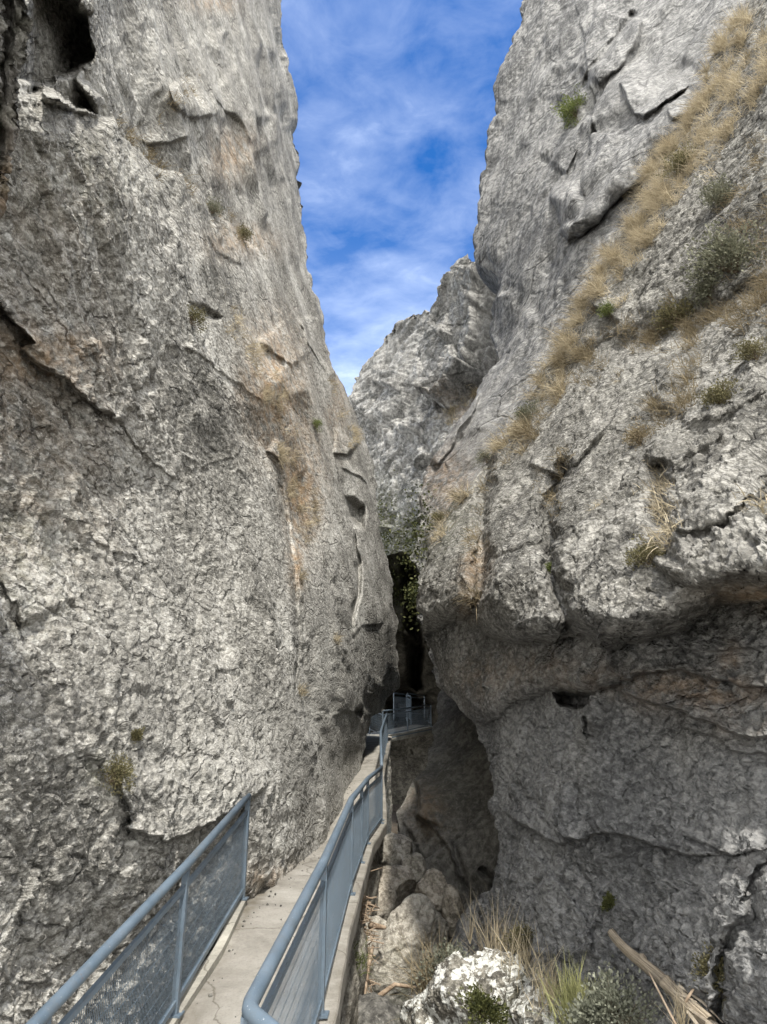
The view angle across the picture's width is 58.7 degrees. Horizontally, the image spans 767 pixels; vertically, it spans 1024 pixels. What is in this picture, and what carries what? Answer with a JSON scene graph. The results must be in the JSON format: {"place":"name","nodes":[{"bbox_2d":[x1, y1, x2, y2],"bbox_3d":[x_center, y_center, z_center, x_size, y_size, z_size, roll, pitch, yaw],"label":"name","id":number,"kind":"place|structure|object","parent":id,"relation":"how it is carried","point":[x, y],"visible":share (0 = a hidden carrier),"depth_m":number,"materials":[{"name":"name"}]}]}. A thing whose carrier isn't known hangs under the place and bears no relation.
{"place":"outdoors","nodes":[
{"label":"outdoors","id":0,"kind":"place"},
{"bbox_2d":[0,0,33,218],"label":"cliff overhang","id":1,"kind":"object","parent":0,"point":[16,23],"visible":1,"depth_m":3.87,"materials":[{"name":"grey stone"}]},
{"bbox_2d":[0,0,399,1023],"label":"cliff","id":2,"kind":"structure","parent":0,"point":[156,546],"depth_m":8.45,"materials":[{"name":"stone"}]},
{"bbox_2d":[92,752,141,797],"bbox_3d":[-2.119,2.082,5.416,0.410,0.366,0.380,11,-21,-30],"label":"shrub","id":3,"kind":"object","parent":2,"relation":"on","point":[117,772],"visible":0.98,"depth_m":5.37,"materials":[{"name":"green plant"}]},
{"bbox_2d":[130,725,145,743],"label":"shrub","id":4,"kind":"object","parent":2,"relation":"on","point":[136,735],"visible":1,"depth_m":6.01,"materials":[{"name":"green plant"}]},
{"bbox_2d":[141,71,201,142],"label":"dry grass","id":5,"kind":"structure","parent":2,"relation":"on","point":[193,90],"depth_m":11.86,"materials":[{"name":"beige plant"}]},
{"bbox_2d":[114,111,266,256],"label":"dry grass","id":6,"kind":"structure","parent":2,"relation":"on","point":[155,153],"depth_m":11.38,"materials":[{"name":"beige plant"}]},
{"bbox_2d":[186,302,208,335],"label":"shrub","id":7,"kind":"object","parent":2,"relation":"on","point":[195,317],"visible":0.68,"depth_m":10.84,"materials":[{"name":"green plant"}]},
{"bbox_2d":[206,196,225,215],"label":"shrub","id":8,"kind":"object","parent":2,"relation":"on","point":[212,205],"visible":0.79,"depth_m":14.19,"materials":[{"name":"green plant"}]},
{"bbox_2d":[238,223,255,247],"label":"shrub","id":9,"kind":"object","parent":2,"relation":"on","point":[245,232],"visible":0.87,"depth_m":16.94,"materials":[{"name":"green plant"}]},
{"bbox_2d":[223,304,302,466],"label":"dry grass","id":10,"kind":"structure","parent":2,"relation":"on","point":[266,390],"depth_m":14.37,"materials":[{"name":"beige plant"}]},
{"bbox_2d":[274,438,325,543],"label":"dry grass","id":11,"kind":"structure","parent":2,"relation":"on","point":[281,449],"depth_m":16.01,"materials":[{"name":"beige plant"}]},
{"bbox_2d":[296,559,308,583],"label":"grass tuft","id":12,"kind":"object","parent":2,"relation":"on","point":[302,574],"visible":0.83,"depth_m":13.86,"materials":[{"name":"beige plant"}]},
{"bbox_2d":[298,682,311,696],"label":"grass tuft","id":13,"kind":"object","parent":2,"relation":"on","point":[301,691],"visible":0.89,"depth_m":12.27,"materials":[{"name":"beige plant"}]},
{"bbox_2d":[312,417,322,432],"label":"shrub","id":14,"kind":"object","parent":2,"relation":"on","point":[316,424],"visible":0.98,"depth_m":19.33,"materials":[{"name":"green plant"}]},
{"bbox_2d":[333,630,347,644],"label":"grass tuft","id":15,"kind":"object","parent":2,"relation":"on","point":[338,639],"visible":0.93,"depth_m":15.42,"materials":[{"name":"beige plant"}]},
{"bbox_2d":[327,376,365,449],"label":"dry grass","id":16,"kind":"structure","parent":2,"relation":"on","point":[354,430],"depth_m":25.15,"materials":[{"name":"beige plant"}]},
{"bbox_2d":[179,736,391,1023],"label":"footpath","id":17,"kind":"structure","parent":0,"point":[251,945],"depth_m":6.65,"materials":[{"name":"concrete"}]},
{"bbox_2d":[165,901,246,1023],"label":"path kerb","id":18,"kind":"structure","parent":17,"relation":"on","point":[203,974],"depth_m":6.11,"materials":[{"name":"concrete"}]},
{"bbox_2d":[26,793,250,1023],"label":"railing","id":19,"kind":"object","parent":18,"relation":"on","point":[52,1005],"visible":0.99,"depth_m":5.25,"materials":[{"name":"grey metal"}]},
{"bbox_2d":[197,783,371,1016],"bbox_3d":[-0.766,5.403,11.134,1.107,1.968,19.465,-1,-18,2],"label":"path grit","id":20,"kind":"object","parent":17,"relation":"on","point":[210,995],"visible":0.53,"depth_m":7.50,"materials":[{"name":"grey gravel"}]},
{"bbox_2d":[240,766,383,1023],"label":"railing","id":21,"kind":"object","parent":17,"relation":"on","point":[335,876],"visible":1,"depth_m":5.13,"materials":[{"name":"grey metal"}]},
{"bbox_2d":[379,712,388,820],"bbox_3d":[-0.009,6.952,19.717,0.235,2.585,11.324,0,-18,1],"label":"railing","id":22,"kind":"object","parent":17,"relation":"on","point":[383,735],"visible":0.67,"depth_m":20.95,"materials":[{"name":"grey metal"}]},
{"bbox_2d":[367,725,431,740],"bbox_3d":[0.779,10.378,31.991,1.771,0.866,7.545,-9,-20,25],"label":"footbridge","id":23,"kind":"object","parent":17,"relation":"on","point":[412,733],"visible":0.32,"depth_m":31.32,"materials":[{"name":"concrete"}]},
{"bbox_2d":[369,704,432,733],"bbox_3d":[1.150,9.509,31.135,0.840,1.669,5.620,-11,-21,31],"label":"railing","id":24,"kind":"object","parent":23,"relation":"on","point":[390,729],"visible":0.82,"depth_m":30.79,"materials":[{"name":"grey metal"}]},
{"bbox_2d":[392,693,411,723],"bbox_3d":[0.892,9.573,33.229,0.932,1.501,2.048,0,-18,0],"label":"railing","id":25,"kind":"object","parent":23,"relation":"on","point":[408,702],"visible":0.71,"depth_m":33.39,"materials":[{"name":"grey metal"}]},
{"bbox_2d":[340,756,392,1023],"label":"bank","id":26,"kind":"structure","parent":0,"point":[355,986],"depth_m":9.68,"materials":[{"name":"stone"}]},
{"bbox_2d":[354,933,377,979],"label":"grass tuft","id":27,"kind":"object","parent":26,"relation":"on","point":[360,959],"visible":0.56,"depth_m":9.16,"materials":[{"name":"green plant"}]},
{"bbox_2d":[364,945,373,993],"bbox_3d":[-0.233,6.817,10.078,0.090,0.488,1.036,-3,-18,8],"label":"stick","id":28,"kind":"object","parent":26,"relation":"on","point":[369,963],"visible":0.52,"depth_m":10.09,"materials":[{"name":"brown wood"}]},
{"bbox_2d":[360,868,383,992],"bbox_3d":[-0.383,6.508,10.504,0.775,2.014,1.469,0,-18,0],"label":"driftwood debris","id":29,"kind":"object","parent":26,"relation":"on","point":[365,916],"visible":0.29,"depth_m":10.30,"materials":[{"name":"brown wood"}]},
{"bbox_2d":[362,903,379,908],"bbox_3d":[-0.257,6.356,10.970,0.050,0.140,0.563,-16,-24,41],"label":"stick","id":30,"kind":"object","parent":29,"relation":"on","point":[369,904],"visible":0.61,"depth_m":11.02,"materials":[{"name":"brown wood"}]},
{"bbox_2d":[368,922,386,929],"bbox_3d":[-0.094,6.675,10.973,0.332,0.102,0.100,-13,-22,35],"label":"stick","id":31,"kind":"object","parent":29,"relation":"on","point":[371,925],"visible":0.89,"depth_m":10.96,"materials":[{"name":"brown wood"}]},
{"bbox_2d":[366,915,386,946],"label":"boulder","id":32,"kind":"object","parent":26,"relation":"on","point":[377,919],"visible":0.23,"depth_m":11.68,"materials":[{"name":"stone"}]},
{"bbox_2d":[357,992,400,1023],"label":"boulder","id":33,"kind":"object","parent":26,"relation":"on","point":[373,1008],"visible":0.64,"depth_m":8.66,"materials":[{"name":"grey stone"}]},
{"bbox_2d":[380,848,386,865],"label":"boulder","id":34,"kind":"object","parent":26,"relation":"on","point":[383,859],"visible":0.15,"depth_m":14.80,"materials":[{"name":"stone"}]},
{"bbox_2d":[377,882,397,920],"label":"boulder","id":35,"kind":"object","parent":26,"relation":"on","point":[387,901],"visible":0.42,"depth_m":13.26,"materials":[{"name":"beige stone"}]},
{"bbox_2d":[380,833,412,865],"bbox_3d":[0.222,7.630,15.347,1.033,0.742,0.909,-13,-22,36],"label":"boulder","id":36,"kind":"object","parent":26,"relation":"on","point":[396,848],"visible":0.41,"depth_m":15.04,"materials":[{"name":"stone"}]},
{"bbox_2d":[379,864,415,905],"bbox_3d":[0.143,7.779,14.127,1.018,0.880,0.988,-17,-24,42],"label":"boulder","id":37,"kind":"object","parent":26,"relation":"on","point":[400,879],"visible":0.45,"depth_m":13.89,"materials":[{"name":"beige stone"}]},
{"bbox_2d":[383,977,422,1005],"bbox_3d":[0.252,7.824,11.086,1.168,0.655,1.020,13,-22,-36],"label":"boulder","id":38,"kind":"object","parent":26,"relation":"on","point":[396,997],"visible":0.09,"depth_m":10.74,"materials":[{"name":"grey stone"}]},
{"bbox_2d":[281,0,522,395],"label":"sky","id":39,"kind":"structure","parent":0,"point":[396,100],"materials":[{"name":"blue"}]},
{"bbox_2d":[391,804,414,893],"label":"ground","id":40,"kind":"structure","parent":0,"point":[395,808],"depth_m":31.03,"materials":[{"name":"grey stone"}]},
{"bbox_2d":[366,893,438,993],"bbox_3d":[0.219,7.599,11.608,1.452,1.985,1.638,0,-18,0],"label":"boulder","id":41,"kind":"object","parent":40,"relation":"on","point":[403,920],"visible":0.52,"depth_m":11.18,"materials":[{"name":"stone"}]},
{"bbox_2d":[453,891,476,943],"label":"grass tuft","id":42,"kind":"object","parent":40,"relation":"on","point":[471,928],"visible":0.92,"depth_m":6.92,"materials":[{"name":"beige plant"}]},
{"bbox_2d":[421,947,537,1023],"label":"boulder","id":43,"kind":"object","parent":40,"relation":"on","point":[454,971],"visible":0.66,"depth_m":5.78,"materials":[{"name":"stone"}]},
{"bbox_2d":[399,987,436,1023],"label":"boulder","id":44,"kind":"object","parent":43,"relation":"on","point":[415,1013],"visible":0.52,"depth_m":5.95,"materials":[{"name":"stone"}]},
{"bbox_2d":[448,979,511,1023],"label":"shrub","id":45,"kind":"object","parent":43,"relation":"on","point":[478,1004],"visible":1,"depth_m":5.34,"materials":[{"name":"green plant"}]},
{"bbox_2d":[459,892,523,954],"bbox_3d":[1.027,4.070,6.726,0.914,0.986,0.758,0,-18,0],"label":"grass tuft","id":46,"kind":"object","parent":43,"relation":"on","point":[486,939],"visible":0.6,"depth_m":6.64,"materials":[{"name":"beige plant"}]},
{"bbox_2d":[478,902,563,990],"bbox_3d":[1.226,3.847,5.898,0.657,0.865,0.678,3,-18,-10],"label":"grass tuft","id":47,"kind":"object","parent":43,"relation":"on","point":[526,960],"visible":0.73,"depth_m":5.88,"materials":[{"name":"beige plant"}]},
{"bbox_2d":[522,947,599,1023],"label":"grass tuft","id":48,"kind":"object","parent":40,"relation":"on","point":[574,986],"visible":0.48,"depth_m":4.78,"materials":[{"name":"green plant"}]},
{"bbox_2d":[651,974,699,1023],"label":"grass tuft","id":49,"kind":"object","parent":40,"relation":"on","point":[680,1019],"visible":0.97,"depth_m":3.90,"materials":[{"name":"beige plant"}]},
{"bbox_2d":[648,971,676,1023],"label":"stick","id":50,"kind":"object","parent":49,"relation":"on","point":[668,1010],"visible":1,"depth_m":3.92,"materials":[{"name":"beige wood"}]},
{"bbox_2d":[368,551,440,804],"bbox_3d":[1.985,9.912,33.572,8.598,12.834,20.281,0,-18,0],"label":"cliff slot end","id":51,"kind":"object","parent":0,"point":[409,760],"visible":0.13,"depth_m":36.05,"materials":[{"name":"grey stone"}]},
{"bbox_2d":[388,545,421,648],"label":"creeping plants","id":52,"kind":"object","parent":51,"relation":"attached to","point":[398,593],"visible":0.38,"depth_m":29.66,"materials":[{"name":"green plant"}]},
{"bbox_2d":[407,693,424,716],"bbox_3d":[1.722,10.185,35.858,0.120,1.244,1.899,-11,-21,31],"label":"railing","id":53,"kind":"object","parent":51,"relation":"on","point":[419,698],"visible":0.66,"depth_m":36.26,"materials":[{"name":"grey metal"}]},
{"bbox_2d":[348,254,499,554],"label":"cliff","id":54,"kind":"structure","parent":0,"point":[417,372],"depth_m":41.56,"materials":[{"name":"stone"}]},
{"bbox_2d":[377,460,421,553],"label":"creeping plants","id":55,"kind":"object","parent":54,"relation":"attached to","point":[388,539],"visible":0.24,"depth_m":38.87,"materials":[{"name":"green plant"}]},
{"bbox_2d":[431,384,477,426],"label":"dry grass","id":56,"kind":"structure","parent":54,"relation":"on","point":[452,408],"depth_m":38.34,"materials":[{"name":"plant"}]},
{"bbox_2d":[396,690,499,995],"bbox_3d":[2.756,7.101,17.494,5.030,6.689,19.681,0,-18,0],"label":"cliff tongue","id":57,"kind":"object","parent":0,"point":[445,818],"visible":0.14,"depth_m":15.66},
{"bbox_2d":[400,852,426,883],"bbox_3d":[0.633,7.663,14.662,0.613,0.633,0.760,0,-18,0],"label":"boulder","id":58,"kind":"object","parent":57,"relation":"on","point":[415,862],"visible":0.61,"depth_m":14.43,"materials":[{"name":"stone"}]},
{"bbox_2d":[414,868,446,915],"bbox_3d":[1.016,7.705,13.804,0.810,0.892,1.005,0,-18,0],"label":"boulder","id":59,"kind":"object","parent":57,"relation":"on","point":[432,884],"visible":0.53,"depth_m":13.58,"materials":[{"name":"beige stone"}]},
{"bbox_2d":[435,909,448,952],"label":"boulder","id":60,"kind":"object","parent":57,"relation":"on","point":[441,927],"visible":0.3,"depth_m":11.90,"materials":[{"name":"stone"}]},
{"bbox_2d":[441,884,463,936],"bbox_3d":[1.316,7.691,12.853,0.438,1.213,0.836,0,-18,0],"label":"boulder","id":61,"kind":"object","parent":57,"relation":"on","point":[449,910],"visible":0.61,"depth_m":12.70,"materials":[{"name":"beige stone"}]},
{"bbox_2d":[530,440,576,520],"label":"dry grass","id":62,"kind":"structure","parent":0,"point":[550,497],"depth_m":10.77,"materials":[{"name":"beige plant"}]},
{"bbox_2d":[410,0,749,691],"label":"cliff slab","id":63,"kind":"structure","parent":0,"point":[551,191],"depth_m":23.34,"materials":[{"name":"stone"}]},
{"bbox_2d":[395,483,438,630],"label":"creeping plants","id":64,"kind":"object","parent":63,"relation":"attached to","point":[413,594],"visible":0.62,"depth_m":18.95,"materials":[{"name":"green plant"}]},
{"bbox_2d":[550,83,587,128],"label":"shrub","id":65,"kind":"object","parent":63,"relation":"on","point":[566,111],"visible":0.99,"depth_m":25.76,"materials":[{"name":"green plant"}]},
{"bbox_2d":[416,0,766,1023],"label":"cliff","id":66,"kind":"structure","parent":0,"point":[612,708],"depth_m":6.50,"materials":[{"name":"grey stone"}]},
{"bbox_2d":[363,913,480,1021],"bbox_3d":[0.386,4.391,6.592,1.255,0.971,1.243,0,-18,0],"label":"grass tuft","id":67,"kind":"object","parent":66,"relation":"on","point":[423,984],"visible":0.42,"depth_m":6.56,"materials":[{"name":"beige plant"}]},
{"bbox_2d":[430,510,447,525],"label":"shrub","id":68,"kind":"object","parent":66,"relation":"on","point":[440,515],"visible":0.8,"depth_m":14.79,"materials":[{"name":"green plant"}]},
{"bbox_2d":[408,937,474,988],"bbox_3d":[0.651,4.382,6.513,0.831,0.588,0.888,0,-18,0],"label":"shrub","id":69,"kind":"object","parent":66,"relation":"on","point":[439,956],"visible":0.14,"depth_m":6.56,"materials":[{"name":"green plant"}]},
{"bbox_2d":[448,575,482,616],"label":"grass tuft","id":70,"kind":"object","parent":66,"relation":"on","point":[475,596],"visible":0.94,"depth_m":9.68,"materials":[{"name":"beige plant"}]},
{"bbox_2d":[450,891,488,949],"bbox_3d":[1.229,5.516,8.680,0.951,1.265,0.847,-14,-23,37],"label":"boulder","id":71,"kind":"object","parent":66,"relation":"on","point":[460,932],"visible":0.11,"depth_m":8.69,"materials":[{"name":"stone"}]},
{"bbox_2d":[456,458,498,562],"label":"dry grass","id":72,"kind":"structure","parent":66,"relation":"on","point":[475,531],"depth_m":11.90,"materials":[{"name":"beige plant"}]},
{"bbox_2d":[474,449,492,466],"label":"shrub","id":73,"kind":"object","parent":66,"relation":"on","point":[485,456],"visible":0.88,"depth_m":15.90,"materials":[{"name":"green plant"}]},
{"bbox_2d":[494,920,534,963],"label":"shrub","id":74,"kind":"object","parent":66,"relation":"on","point":[525,930],"visible":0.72,"depth_m":6.57,"materials":[{"name":"green plant"}]},
{"bbox_2d":[509,397,540,420],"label":"shrub","id":75,"kind":"object","parent":66,"relation":"on","point":[523,411],"visible":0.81,"depth_m":14.43,"materials":[{"name":"green plant"}]},
{"bbox_2d":[508,978,565,1023],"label":"boulder","id":76,"kind":"object","parent":66,"relation":"on","point":[519,1015],"visible":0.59,"depth_m":5.37,"materials":[{"name":"stone"}]},
{"bbox_2d":[523,951,573,1021],"bbox_3d":[1.298,3.702,5.316,0.435,0.537,0.594,0,-18,0],"label":"grass tuft","id":77,"kind":"object","parent":76,"relation":"on","point":[545,984],"visible":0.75,"depth_m":5.32,"materials":[{"name":"green plant"}]},
{"bbox_2d":[544,562,551,572],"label":"shrub","id":78,"kind":"object","parent":66,"relation":"on","point":[549,567],"visible":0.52,"depth_m":7.92,"materials":[{"name":"green plant"}]},
{"bbox_2d":[558,989,623,1023],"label":"shrub","id":79,"kind":"object","parent":66,"relation":"on","point":[576,1015],"visible":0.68,"depth_m":4.48,"materials":[{"name":"green plant"}]},
{"bbox_2d":[423,0,766,546],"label":"dry grass","id":80,"kind":"structure","parent":66,"relation":"on","point":[595,289],"depth_m":15.39,"materials":[{"name":"beige plant"}]},
{"bbox_2d":[583,496,608,512],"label":"grass tuft","id":81,"kind":"object","parent":66,"relation":"on","point":[598,504],"visible":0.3,"depth_m":7.99,"materials":[{"name":"beige plant"}]},
{"bbox_2d":[595,297,617,318],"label":"shrub","id":82,"kind":"object","parent":66,"relation":"on","point":[607,310],"visible":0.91,"depth_m":13.98,"materials":[{"name":"green plant"}]},
{"bbox_2d":[600,891,616,912],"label":"shrub","id":83,"kind":"object","parent":66,"relation":"on","point":[608,901],"visible":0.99,"depth_m":5.50,"materials":[{"name":"green plant"}]},
{"bbox_2d":[577,954,664,1023],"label":"shrub","id":84,"kind":"object","parent":66,"relation":"on","point":[610,1000],"visible":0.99,"depth_m":4.38,"materials":[{"name":"green plant"}]},
{"bbox_2d":[620,416,655,451],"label":"shrub","id":85,"kind":"object","parent":66,"relation":"on","point":[636,436],"visible":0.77,"depth_m":8.92,"materials":[{"name":"beige plant"}]},
{"bbox_2d":[510,254,766,455],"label":"dry grass","id":86,"kind":"structure","parent":66,"relation":"on","point":[651,336],"depth_m":11.92,"materials":[{"name":"brown plant"}]},
{"bbox_2d":[622,534,665,576],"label":"shrub","id":87,"kind":"object","parent":66,"relation":"on","point":[641,557],"visible":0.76,"depth_m":5.15,"materials":[{"name":"green plant"}]},
{"bbox_2d":[627,457,690,558],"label":"dry grass","id":88,"kind":"structure","parent":66,"relation":"on","point":[659,511],"depth_m":5.99,"materials":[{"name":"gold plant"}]},
{"bbox_2d":[607,928,722,1023],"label":"log","id":89,"kind":"object","parent":66,"relation":"on","point":[659,976],"visible":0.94,"depth_m":4.37,"materials":[{"name":"brown wood"}]},
{"bbox_2d":[684,989,694,1002],"bbox_3d":[1.897,2.946,4.194,0.114,0.126,0.016,0,-18,0],"label":"stick","id":90,"kind":"object","parent":89,"relation":"on","point":[688,995],"visible":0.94,"depth_m":4.18,"materials":[{"name":"brown wood"}]},
{"bbox_2d":[627,322,711,433],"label":"dry grass","id":91,"kind":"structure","parent":66,"relation":"on","point":[679,401],"depth_m":9.23,"materials":[{"name":"beige plant"}]},
{"bbox_2d":[647,294,697,335],"bbox_3d":[5.058,-3.512,11.916,0.827,0.757,1.148,5,-19,-16],"label":"shrub","id":92,"kind":"object","parent":66,"relation":"on","point":[669,311],"visible":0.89,"depth_m":11.92,"materials":[{"name":"green plant"}]},
{"bbox_2d":[654,141,698,181],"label":"shrub","id":93,"kind":"object","parent":66,"relation":"on","point":[681,158],"visible":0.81,"depth_m":14.91,"materials":[{"name":"green plant"}]},
{"bbox_2d":[600,35,766,281],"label":"dry grass","id":94,"kind":"structure","parent":66,"relation":"on","point":[753,90],"depth_m":14.25,"materials":[{"name":"beige plant"}]},
{"bbox_2d":[685,264,728,310],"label":"shrub","id":95,"kind":"object","parent":66,"relation":"on","point":[703,287],"visible":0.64,"depth_m":11.10,"materials":[{"name":"green plant"}]},
{"bbox_2d":[689,940,726,1008],"bbox_3d":[2.031,2.839,4.178,0.359,0.384,0.297,-15,-23,38],"label":"shrub","id":96,"kind":"object","parent":66,"relation":"on","point":[704,966],"visible":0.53,"depth_m":4.18,"materials":[{"name":"green plant"}]},
{"bbox_2d":[690,170,735,212],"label":"shrub","id":97,"kind":"object","parent":66,"relation":"on","point":[718,194],"visible":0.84,"depth_m":12.15,"materials":[{"name":"green plant"}]},
{"bbox_2d":[693,372,741,408],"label":"shrub","id":98,"kind":"object","parent":66,"relation":"on","point":[717,395],"visible":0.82,"depth_m":7.69,"materials":[{"name":"green plant"}]},
{"bbox_2d":[674,210,766,307],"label":"shrub","id":99,"kind":"object","parent":66,"relation":"on","point":[729,253],"visible":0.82,"depth_m":10.74,"materials":[{"name":"green plant"}]},
{"bbox_2d":[709,127,766,332],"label":"shrub","id":100,"kind":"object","parent":66,"relation":"on","point":[744,188],"depth_m":11.10,"materials":[{"name":"green plant"}]},
{"bbox_2d":[726,332,766,366],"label":"shrub","id":101,"kind":"object","parent":66,"relation":"on","point":[751,349],"visible":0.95,"depth_m":8.03,"materials":[{"name":"green plant"}]},
{"bbox_2d":[732,479,766,513],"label":"grass tuft","id":102,"kind":"object","parent":66,"relation":"on","point":[762,503],"visible":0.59,"depth_m":4.17,"materials":[{"name":"beige plant"}]},
{"label":"water","id":103,"kind":"structure","parent":0,"visible":0},
{"bbox_2d":[378,982,415,995],"bbox_3d":[0.161,7.157,10.183,0.691,0.232,0.070,5,-19,-16],"label":"stick","id":104,"kind":"object","parent":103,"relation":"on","point":[386,990],"visible":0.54,"depth_m":10.18,"materials":[{"name":"brown wood"}]}
]}

